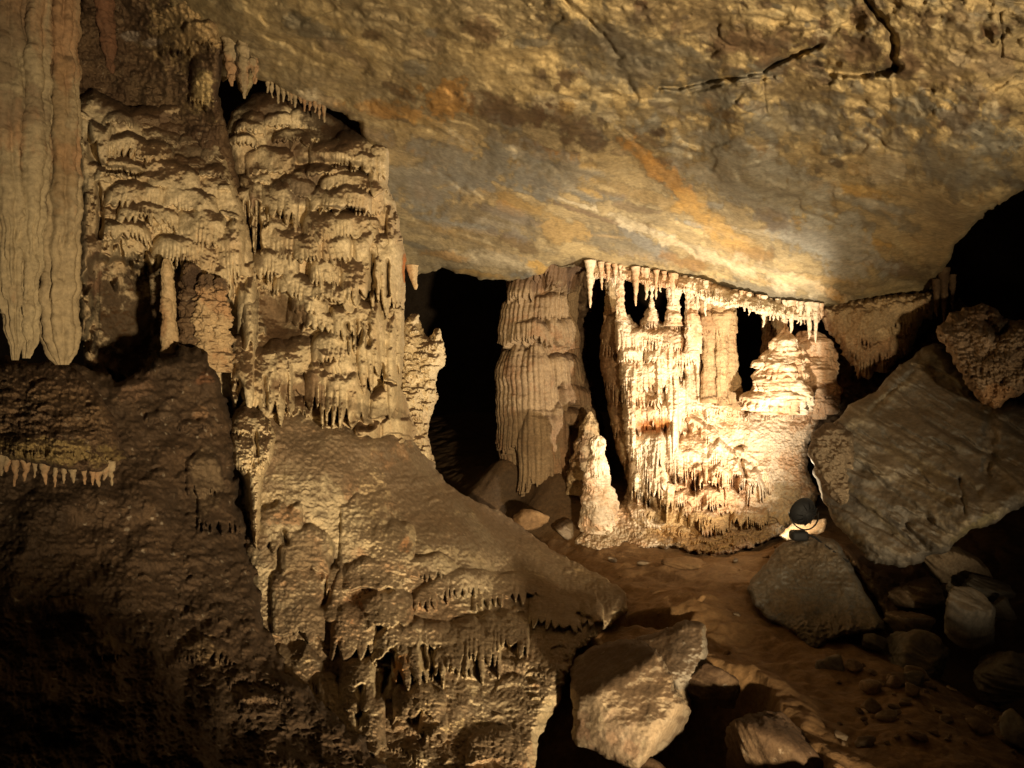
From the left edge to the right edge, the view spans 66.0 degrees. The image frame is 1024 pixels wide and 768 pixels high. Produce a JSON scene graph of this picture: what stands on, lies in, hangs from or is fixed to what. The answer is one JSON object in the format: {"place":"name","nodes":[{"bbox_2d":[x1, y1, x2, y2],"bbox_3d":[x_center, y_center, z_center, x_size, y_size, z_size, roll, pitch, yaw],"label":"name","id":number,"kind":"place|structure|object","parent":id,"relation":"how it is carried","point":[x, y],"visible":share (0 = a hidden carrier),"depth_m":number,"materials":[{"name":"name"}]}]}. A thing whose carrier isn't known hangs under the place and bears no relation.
{"place":"outdoors","nodes":[
{"label":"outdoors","id":0,"kind":"place"},
{"bbox_2d":[77,0,239,188],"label":"rock face","id":1,"kind":"object","parent":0,"point":[167,53],"visible":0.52,"depth_m":8.44},
{"bbox_2d":[0,343,386,767],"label":"muddy slope","id":2,"kind":"structure","parent":0,"point":[134,633],"depth_m":4.38,"materials":[{"name":"stone"}]},
{"bbox_2d":[0,360,125,471],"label":"rock shelf","id":3,"kind":"object","parent":2,"relation":"on","point":[52,415],"visible":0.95,"depth_m":4.88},
{"bbox_2d":[0,452,5,475],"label":"shelf stalactite","id":4,"kind":"object","parent":3,"relation":"hanging from","point":[2,460],"visible":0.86,"depth_m":4.54},
{"bbox_2d":[3,457,10,471],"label":"shelf stalactite","id":5,"kind":"object","parent":3,"relation":"hanging from","point":[7,464],"visible":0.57,"depth_m":4.58},
{"bbox_2d":[11,460,19,486],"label":"shelf stalactite","id":6,"kind":"object","parent":3,"relation":"hanging from","point":[15,464],"visible":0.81,"depth_m":4.58},
{"bbox_2d":[20,460,30,480],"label":"shelf stalactite","id":7,"kind":"object","parent":3,"relation":"hanging from","point":[25,467],"visible":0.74,"depth_m":4.63},
{"bbox_2d":[39,464,49,484],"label":"shelf stalactite","id":8,"kind":"object","parent":3,"relation":"hanging from","point":[44,468],"visible":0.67,"depth_m":4.67},
{"bbox_2d":[52,467,57,486],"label":"shelf stalactite","id":9,"kind":"object","parent":3,"relation":"hanging from","point":[55,472],"visible":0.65,"depth_m":4.75},
{"bbox_2d":[60,468,66,483],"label":"shelf stalactite","id":10,"kind":"object","parent":3,"relation":"hanging from","point":[63,472],"visible":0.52,"depth_m":4.73},
{"bbox_2d":[68,469,76,482],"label":"shelf stalactite","id":11,"kind":"object","parent":3,"relation":"hanging from","point":[72,473],"visible":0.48,"depth_m":4.80},
{"bbox_2d":[89,471,95,484],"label":"shelf stalactite","id":12,"kind":"object","parent":3,"relation":"hanging from","point":[92,474],"visible":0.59,"depth_m":4.82},
{"bbox_2d":[95,459,105,486],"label":"shelf stalactite","id":13,"kind":"object","parent":3,"relation":"hanging from","point":[98,475],"visible":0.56,"depth_m":4.85},
{"bbox_2d":[103,460,111,479],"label":"shelf stalactite","id":14,"kind":"object","parent":3,"relation":"hanging from","point":[105,474],"visible":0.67,"depth_m":4.89},
{"bbox_2d":[108,460,115,485],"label":"shelf stalactite","id":15,"kind":"object","parent":3,"relation":"hanging from","point":[112,466],"visible":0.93,"depth_m":4.90},
{"bbox_2d":[159,259,178,358],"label":"stalagmite","id":16,"kind":"object","parent":2,"relation":"on","point":[169,335],"visible":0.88,"depth_m":7.25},
{"bbox_2d":[79,89,260,406],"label":"flowstone wall","id":17,"kind":"structure","parent":2,"relation":"on","point":[158,186],"depth_m":7.91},
{"bbox_2d":[177,263,201,347],"bbox_3d":[-3.008,-0.620,7.404,0.303,1.022,0.313,0,0,0],"label":"stalagmite","id":18,"kind":"object","parent":2,"relation":"on","point":[187,283],"visible":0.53,"depth_m":7.32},
{"bbox_2d":[190,274,225,372],"bbox_3d":[-2.824,-0.564,7.348,0.317,0.911,0.324,0,0,28],"label":"stalagmite","id":19,"kind":"object","parent":2,"relation":"on","point":[204,317],"visible":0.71,"depth_m":7.26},
{"bbox_2d":[210,278,236,372],"bbox_3d":[-2.728,-0.549,7.381,0.287,0.880,0.283,0,0,0],"label":"stalagmite","id":20,"kind":"object","parent":2,"relation":"on","point":[221,326],"visible":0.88,"depth_m":7.31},
{"bbox_2d":[0,79,1023,417],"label":"cave wall","id":21,"kind":"structure","parent":0,"point":[462,311],"depth_m":22.61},
{"bbox_2d":[123,0,1023,326],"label":"cave ceiling","id":22,"kind":"structure","parent":0,"point":[831,152],"depth_m":6.74,"materials":[{"name":"stone"}]},
{"bbox_2d":[0,0,26,359],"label":"hanging column","id":23,"kind":"structure","parent":22,"relation":"hanging from","point":[13,42],"depth_m":4.61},
{"bbox_2d":[13,0,54,357],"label":"hanging column","id":24,"kind":"structure","parent":22,"relation":"hanging from","point":[35,63],"depth_m":4.68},
{"bbox_2d":[38,0,83,364],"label":"hanging column","id":25,"kind":"structure","parent":22,"relation":"hanging from","point":[60,288],"depth_m":4.82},
{"bbox_2d":[93,0,117,73],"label":"stalactite","id":26,"kind":"object","parent":22,"relation":"hanging from","point":[105,23],"visible":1,"depth_m":6.55},
{"bbox_2d":[221,36,238,85],"bbox_3d":[-2.707,-3.219,7.601,0.213,0.695,0.207,0,0,0],"label":"stalactite","id":27,"kind":"object","parent":22,"relation":"hanging from","point":[230,56],"visible":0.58,"depth_m":7.55},
{"bbox_2d":[236,40,250,98],"bbox_3d":[-2.554,-3.095,7.496,0.167,0.762,0.166,0,0,0],"label":"stalactite","id":28,"kind":"object","parent":22,"relation":"hanging from","point":[243,51],"visible":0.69,"depth_m":7.46},
{"bbox_2d":[249,55,258,83],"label":"stalactite","id":29,"kind":"object","parent":22,"relation":"hanging from","point":[254,67],"visible":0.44,"depth_m":7.67},
{"bbox_2d":[269,81,273,97],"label":"stalactite","id":30,"kind":"object","parent":22,"relation":"hanging from","point":[271,88],"visible":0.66,"depth_m":8.12},
{"bbox_2d":[275,84,280,103],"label":"stalactite","id":31,"kind":"object","parent":22,"relation":"hanging from","point":[277,88],"visible":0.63,"depth_m":8.15},
{"bbox_2d":[321,104,325,122],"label":"stalactite","id":32,"kind":"object","parent":22,"relation":"hanging from","point":[323,108],"visible":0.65,"depth_m":8.17},
{"bbox_2d":[406,264,418,289],"bbox_3d":[-1.140,-1.217,9.002,0.148,0.276,0.150,0,0,0],"label":"stalactite","id":33,"kind":"object","parent":22,"relation":"hanging from","point":[412,270],"visible":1,"depth_m":8.96},
{"bbox_2d":[495,264,595,496],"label":"fluted column","id":34,"kind":"structure","parent":22,"relation":"hanging from","point":[544,407],"depth_m":12.16,"materials":[{"name":"stone"}]},
{"bbox_2d":[593,265,823,321],"bbox_3d":[2.529,-1.276,10.694,3.285,0.976,1.058,0,0,16],"label":"pale flowstone","id":35,"kind":"object","parent":22,"relation":"attached to","point":[715,294],"visible":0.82,"depth_m":10.27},
{"bbox_2d":[584,259,595,307],"bbox_3d":[1.068,-1.366,10.783,0.170,0.649,0.168,0,0,0],"label":"stalactite","id":36,"kind":"object","parent":35,"relation":"hanging from","point":[590,264],"visible":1,"depth_m":10.75},
{"bbox_2d":[598,261,604,289],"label":"stalactite","id":37,"kind":"object","parent":35,"relation":"hanging from","point":[601,267],"visible":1,"depth_m":10.72},
{"bbox_2d":[605,262,610,281],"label":"stalactite","id":38,"kind":"object","parent":35,"relation":"hanging from","point":[608,266],"visible":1,"depth_m":10.69},
{"bbox_2d":[612,264,617,286],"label":"stalactite","id":39,"kind":"object","parent":35,"relation":"hanging from","point":[615,268],"visible":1,"depth_m":10.68},
{"bbox_2d":[615,279,627,321],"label":"stone pillar","id":40,"kind":"structure","parent":35,"relation":"hanging from","point":[621,316],"depth_m":10.80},
{"bbox_2d":[631,266,640,305],"bbox_3d":[1.665,-1.315,10.618,0.133,0.527,0.145,0,0,0],"label":"stalactite","id":41,"kind":"object","parent":35,"relation":"hanging from","point":[635,272],"visible":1,"depth_m":10.59},
{"bbox_2d":[643,268,649,299],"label":"stalactite","id":42,"kind":"object","parent":35,"relation":"hanging from","point":[646,271],"visible":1,"depth_m":10.56},
{"bbox_2d":[646,285,658,321],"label":"stone pillar","id":43,"kind":"structure","parent":35,"relation":"hanging from","point":[652,315],"depth_m":10.91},
{"bbox_2d":[653,270,659,298],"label":"stalactite","id":44,"kind":"object","parent":35,"relation":"hanging from","point":[656,275],"visible":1,"depth_m":10.52},
{"bbox_2d":[663,288,682,326],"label":"stone pillar","id":45,"kind":"structure","parent":35,"relation":"hanging from","point":[673,316],"depth_m":10.77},
{"bbox_2d":[669,273,676,308],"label":"stalactite","id":46,"kind":"object","parent":35,"relation":"hanging from","point":[673,279],"visible":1,"depth_m":10.46},
{"bbox_2d":[702,280,708,315],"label":"stalactite","id":47,"kind":"object","parent":35,"relation":"hanging from","point":[705,283],"visible":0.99,"depth_m":10.35},
{"bbox_2d":[760,295,767,326],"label":"stalactite","id":48,"kind":"object","parent":35,"relation":"hanging from","point":[763,297],"visible":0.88,"depth_m":10.14},
{"bbox_2d":[781,317,788,330],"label":"stone pillar","id":49,"kind":"structure","parent":35,"relation":"hanging from","point":[785,322],"depth_m":10.33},
{"bbox_2d":[786,300,796,332],"bbox_3d":[3.564,-0.857,10.067,0.128,0.416,0.128,0,0,0],"label":"stalactite","id":50,"kind":"object","parent":35,"relation":"hanging from","point":[790,303],"visible":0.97,"depth_m":10.04},
{"bbox_2d":[798,301,803,324],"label":"stalactite","id":51,"kind":"object","parent":35,"relation":"hanging from","point":[800,305],"visible":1,"depth_m":10.00},
{"bbox_2d":[804,302,812,338],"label":"stalactite","id":52,"kind":"object","parent":35,"relation":"hanging from","point":[808,306],"visible":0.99,"depth_m":9.98},
{"bbox_2d":[812,302,819,342],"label":"stalactite","id":53,"kind":"object","parent":35,"relation":"hanging from","point":[815,307],"visible":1,"depth_m":9.96},
{"bbox_2d":[819,303,823,317],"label":"stalactite","id":54,"kind":"object","parent":35,"relation":"hanging from","point":[822,309],"visible":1,"depth_m":9.97},
{"bbox_2d":[771,316,783,337],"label":"stone pillar","id":55,"kind":"structure","parent":22,"relation":"hanging from","point":[777,326],"depth_m":11.27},
{"bbox_2d":[822,291,933,379],"bbox_3d":[4.883,-0.666,10.466,1.490,1.221,2.126,0,0,21],"label":"hanging drapery","id":56,"kind":"object","parent":22,"relation":"hanging from","point":[871,336],"visible":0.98,"depth_m":9.71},
{"bbox_2d":[932,279,940,316],"bbox_3d":[5.059,-1.026,9.402,0.099,0.444,0.098,0,0,0],"label":"stalactite","id":57,"kind":"object","parent":22,"relation":"hanging from","point":[936,286],"visible":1,"depth_m":9.38},
{"bbox_2d":[938,267,950,321],"bbox_3d":[5.152,-1.060,9.403,0.136,0.655,0.134,0,0,0],"label":"stalactite","id":58,"kind":"object","parent":22,"relation":"hanging from","point":[943,276],"visible":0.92,"depth_m":9.37},
{"bbox_2d":[949,274,956,308],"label":"stalactite","id":59,"kind":"object","parent":22,"relation":"hanging from","point":[952,283],"visible":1,"depth_m":9.38},
{"bbox_2d":[577,271,611,471],"bbox_3d":[1.176,-0.220,14.269,1.339,4.304,3.384,0,0,0],"label":"rock face","id":60,"kind":"object","parent":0,"point":[584,309],"visible":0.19,"depth_m":13.35},
{"bbox_2d":[233,411,1023,767],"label":"cave floor","id":61,"kind":"structure","parent":0,"point":[767,663],"depth_m":7.02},
{"bbox_2d":[238,411,627,767],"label":"flowstone mound","id":62,"kind":"object","parent":61,"relation":"on","point":[422,607],"visible":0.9,"depth_m":6.07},
{"bbox_2d":[231,404,275,548],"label":"dripstone pillar","id":63,"kind":"structure","parent":62,"relation":"on","point":[253,436],"depth_m":6.42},
{"bbox_2d":[227,90,417,442],"bbox_3d":[-2.101,-1.592,9.326,2.460,5.187,4.513,0,0,-20],"label":"flowstone mass","id":64,"kind":"object","parent":62,"relation":"on","point":[320,338],"visible":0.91,"depth_m":8.02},
{"bbox_2d":[401,314,445,461],"bbox_3d":[-1.144,0.123,9.649,0.670,2.149,1.942,0,0,0],"label":"stalagmite","id":65,"kind":"object","parent":62,"relation":"on","point":[424,357],"visible":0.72,"depth_m":9.13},
{"bbox_2d":[513,509,549,530],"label":"rock","id":66,"kind":"object","parent":61,"relation":"on","point":[528,519],"visible":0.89,"depth_m":10.86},
{"bbox_2d":[554,519,573,539],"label":"rock","id":67,"kind":"object","parent":61,"relation":"on","point":[564,529],"visible":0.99,"depth_m":10.81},
{"bbox_2d":[565,411,607,495],"bbox_3d":[1.102,1.007,11.583,0.665,1.205,0.683,0,0,0],"label":"stalagmite","id":68,"kind":"object","parent":61,"relation":"on","point":[588,427],"visible":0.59,"depth_m":11.41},
{"bbox_2d":[641,758,664,767],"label":"rock","id":69,"kind":"object","parent":61,"relation":"on","point":[651,763],"visible":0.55,"depth_m":4.63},
{"bbox_2d":[569,639,690,767],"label":"boulder","id":70,"kind":"object","parent":69,"relation":"on","point":[631,709],"visible":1,"depth_m":4.80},
{"bbox_2d":[631,620,707,708],"bbox_3d":[1.268,2.201,6.214,0.713,0.711,1.391,0,0,0],"label":"boulder","id":71,"kind":"object","parent":61,"relation":"on","point":[681,648],"visible":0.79,"depth_m":5.85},
{"bbox_2d":[687,663,740,709],"bbox_3d":[1.420,2.166,5.646,0.421,0.324,0.340,0,0,-31],"label":"rock","id":72,"kind":"object","parent":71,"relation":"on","point":[710,687],"visible":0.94,"depth_m":5.55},
{"bbox_2d":[661,556,705,569],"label":"rock","id":73,"kind":"object","parent":61,"relation":"on","point":[685,562],"visible":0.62,"depth_m":9.11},
{"bbox_2d":[575,308,819,555],"bbox_3d":[2.704,0.526,11.410,3.410,3.667,3.265,0,0,20],"label":"flowstone formation","id":74,"kind":"object","parent":61,"relation":"on","point":[711,479],"visible":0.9,"depth_m":10.57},
{"bbox_2d":[578,435,619,534],"bbox_3d":[1.203,1.352,10.732,0.564,1.295,0.606,0,0,33],"label":"stalagmite","id":75,"kind":"object","parent":74,"relation":"on","point":[600,504],"visible":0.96,"depth_m":10.57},
{"bbox_2d":[602,279,616,343],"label":"stone pillar","id":76,"kind":"structure","parent":74,"relation":"on","point":[610,300],"depth_m":11.83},
{"bbox_2d":[684,292,702,353],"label":"stone pillar","id":77,"kind":"structure","parent":74,"relation":"on","point":[693,336],"depth_m":10.76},
{"bbox_2d":[699,299,742,409],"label":"wide column","id":78,"kind":"structure","parent":74,"relation":"on","point":[721,381],"depth_m":10.79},
{"bbox_2d":[759,314,772,354],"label":"stone pillar","id":79,"kind":"structure","parent":74,"relation":"on","point":[766,337],"depth_m":11.24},
{"bbox_2d":[738,329,814,414],"bbox_3d":[3.465,-0.171,10.256,0.986,1.136,0.844,0,0,0],"label":"stalagmite","id":80,"kind":"object","parent":74,"relation":"on","point":[780,375],"visible":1,"depth_m":10.05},
{"bbox_2d":[795,331,842,418],"bbox_3d":[4.094,-0.121,10.673,0.692,1.193,0.661,0,0,37],"label":"stalagmite","id":81,"kind":"object","parent":74,"relation":"on","point":[822,368],"visible":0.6,"depth_m":10.47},
{"bbox_2d":[725,710,822,767],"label":"boulder","id":82,"kind":"object","parent":61,"relation":"on","point":[769,739],"visible":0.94,"depth_m":4.66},
{"bbox_2d":[747,535,883,647],"bbox_3d":[2.941,2.038,7.870,1.328,0.943,2.434,0,0,0],"label":"boulder","id":83,"kind":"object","parent":61,"relation":"on","point":[810,592],"depth_m":7.33,"materials":[{"name":"grey stone"}]},
{"bbox_2d":[779,519,826,540],"bbox_3d":[3.210,1.607,8.710,0.505,0.273,1.191,0,0,22],"label":"rock ledge","id":84,"kind":"object","parent":83,"relation":"on","point":[819,527],"visible":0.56,"depth_m":8.40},
{"bbox_2d":[788,498,848,562],"bbox_3d":[3.116,1.455,7.978,0.595,0.590,0.279,0,0,33],"label":"floodlight","id":85,"kind":"object","parent":83,"relation":"on","point":[803,511],"visible":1,"depth_m":8.00,"materials":[{"name":"black metal"}]},
{"bbox_2d":[815,654,844,670],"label":"rock","id":86,"kind":"object","parent":61,"relation":"on","point":[833,662],"visible":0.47,"depth_m":6.14,"materials":[{"name":"brown stone"}]},
{"bbox_2d":[834,729,847,740],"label":"rock","id":87,"kind":"object","parent":61,"relation":"on","point":[840,735],"visible":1,"depth_m":4.88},
{"bbox_2d":[845,659,862,672],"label":"rock","id":88,"kind":"object","parent":61,"relation":"on","point":[854,665],"visible":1,"depth_m":6.04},
{"bbox_2d":[854,735,875,747],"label":"rock","id":89,"kind":"object","parent":61,"relation":"on","point":[866,741],"visible":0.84,"depth_m":4.83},
{"bbox_2d":[859,679,881,694],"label":"rock","id":90,"kind":"object","parent":61,"relation":"on","point":[870,686],"visible":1,"depth_m":5.66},
{"bbox_2d":[860,697,881,713],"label":"rock","id":91,"kind":"object","parent":61,"relation":"on","point":[871,705],"visible":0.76,"depth_m":5.39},
{"bbox_2d":[862,633,886,651],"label":"rock","id":92,"kind":"object","parent":61,"relation":"on","point":[873,642],"visible":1,"depth_m":6.64,"materials":[{"name":"brown stone"}]},
{"bbox_2d":[875,709,896,721],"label":"rock","id":93,"kind":"object","parent":61,"relation":"on","point":[889,715],"visible":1,"depth_m":5.10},
{"bbox_2d":[839,544,947,616],"bbox_3d":[4.159,2.139,8.472,1.012,0.601,2.630,0,0,8],"label":"boulder","id":94,"kind":"object","parent":61,"relation":"on","point":[879,587],"visible":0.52,"depth_m":7.96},
{"bbox_2d":[888,577,944,608],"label":"boulder","id":95,"kind":"object","parent":94,"relation":"on","point":[924,593],"visible":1,"depth_m":7.14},
{"bbox_2d":[921,546,993,603],"bbox_3d":[4.445,1.908,7.882,0.836,0.638,0.538,0,0,0],"label":"boulder","id":96,"kind":"object","parent":94,"relation":"on","point":[957,566],"visible":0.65,"depth_m":7.66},
{"bbox_2d":[810,343,1023,567],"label":"tilted slab","id":97,"kind":"structure","parent":96,"relation":"on","point":[938,465],"depth_m":7.57,"materials":[{"name":"grey stone"}]},
{"bbox_2d":[808,421,854,505],"bbox_3d":[3.396,0.854,8.316,0.544,0.942,1.438,0,0,24],"label":"boulder","id":98,"kind":"object","parent":97,"relation":"on","point":[831,452],"visible":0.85,"depth_m":7.82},
{"bbox_2d":[936,303,1023,408],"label":"boulder","id":99,"kind":"object","parent":97,"relation":"on","point":[983,343],"visible":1,"depth_m":7.54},
{"bbox_2d":[886,675,901,688],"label":"rock","id":100,"kind":"object","parent":61,"relation":"on","point":[894,682],"visible":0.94,"depth_m":5.68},
{"bbox_2d":[887,703,900,709],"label":"rock","id":101,"kind":"object","parent":61,"relation":"on","point":[892,706],"visible":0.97,"depth_m":5.34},
{"bbox_2d":[886,672,906,686],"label":"rock","id":102,"kind":"object","parent":61,"relation":"on","point":[902,677],"visible":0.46,"depth_m":5.78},
{"bbox_2d":[898,698,912,705],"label":"rock","id":103,"kind":"object","parent":61,"relation":"on","point":[904,701],"visible":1,"depth_m":5.36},
{"bbox_2d":[884,611,935,631],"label":"rock","id":104,"kind":"object","parent":61,"relation":"on","point":[904,621],"visible":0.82,"depth_m":6.81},
{"bbox_2d":[905,682,919,696],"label":"rock","id":105,"kind":"object","parent":61,"relation":"on","point":[912,690],"visible":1,"depth_m":5.52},
{"bbox_2d":[904,671,924,686],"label":"rock","id":106,"kind":"object","parent":61,"relation":"on","point":[916,678],"visible":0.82,"depth_m":5.96,"materials":[{"name":"brown stone"}]},
{"bbox_2d":[881,629,949,679],"bbox_3d":[3.356,2.308,6.599,0.590,0.494,0.502,0,0,0],"label":"boulder","id":107,"kind":"object","parent":61,"relation":"on","point":[928,652],"visible":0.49,"depth_m":6.51,"materials":[{"name":"brown stone"}]},
{"bbox_2d":[905,730,927,742],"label":"rock","id":108,"kind":"object","parent":61,"relation":"on","point":[919,736],"visible":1,"depth_m":4.81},
{"bbox_2d":[904,665,928,680],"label":"rock","id":109,"kind":"object","parent":61,"relation":"on","point":[907,668],"visible":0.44,"depth_m":6.11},
{"bbox_2d":[928,730,939,736],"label":"rock","id":110,"kind":"object","parent":61,"relation":"on","point":[935,732],"visible":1,"depth_m":4.94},
{"bbox_2d":[939,713,953,723],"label":"rock","id":111,"kind":"object","parent":61,"relation":"on","point":[946,718],"visible":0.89,"depth_m":5.19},
{"bbox_2d":[944,586,995,649],"bbox_3d":[3.766,1.923,6.486,0.375,0.492,0.503,0,0,29],"label":"boulder","id":112,"kind":"object","parent":61,"relation":"on","point":[969,617],"visible":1,"depth_m":6.36,"materials":[{"name":"grey stone"}]},
{"bbox_2d":[965,717,994,735],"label":"rock","id":113,"kind":"object","parent":61,"relation":"on","point":[979,726],"visible":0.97,"depth_m":5.09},
{"bbox_2d":[973,705,990,711],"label":"rock","id":114,"kind":"object","parent":61,"relation":"on","point":[977,707],"visible":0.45,"depth_m":5.88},
{"bbox_2d":[962,574,1015,601],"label":"rock","id":115,"kind":"object","parent":61,"relation":"on","point":[991,590],"visible":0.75,"depth_m":7.27,"materials":[{"name":"grey stone"}]},
{"bbox_2d":[973,651,1023,706],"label":"boulder","id":116,"kind":"object","parent":61,"relation":"on","point":[998,678],"visible":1,"depth_m":6.16,"materials":[{"name":"brown stone"}]},
{"bbox_2d":[993,596,1016,621],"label":"rock","id":117,"kind":"object","parent":61,"relation":"on","point":[1004,609],"visible":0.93,"depth_m":6.95,"materials":[{"name":"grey stone"}]},
{"bbox_2d":[999,708,1023,750],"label":"rock","id":118,"kind":"object","parent":61,"relation":"on","point":[1011,725],"visible":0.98,"depth_m":4.99,"materials":[{"name":"brown stone"}]},
{"bbox_2d":[793,298,966,445],"bbox_3d":[5.250,-0.141,11.498,2.873,2.348,3.310,0,0,31],"label":"rock face","id":119,"kind":"object","parent":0,"point":[854,388],"visible":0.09,"depth_m":10.98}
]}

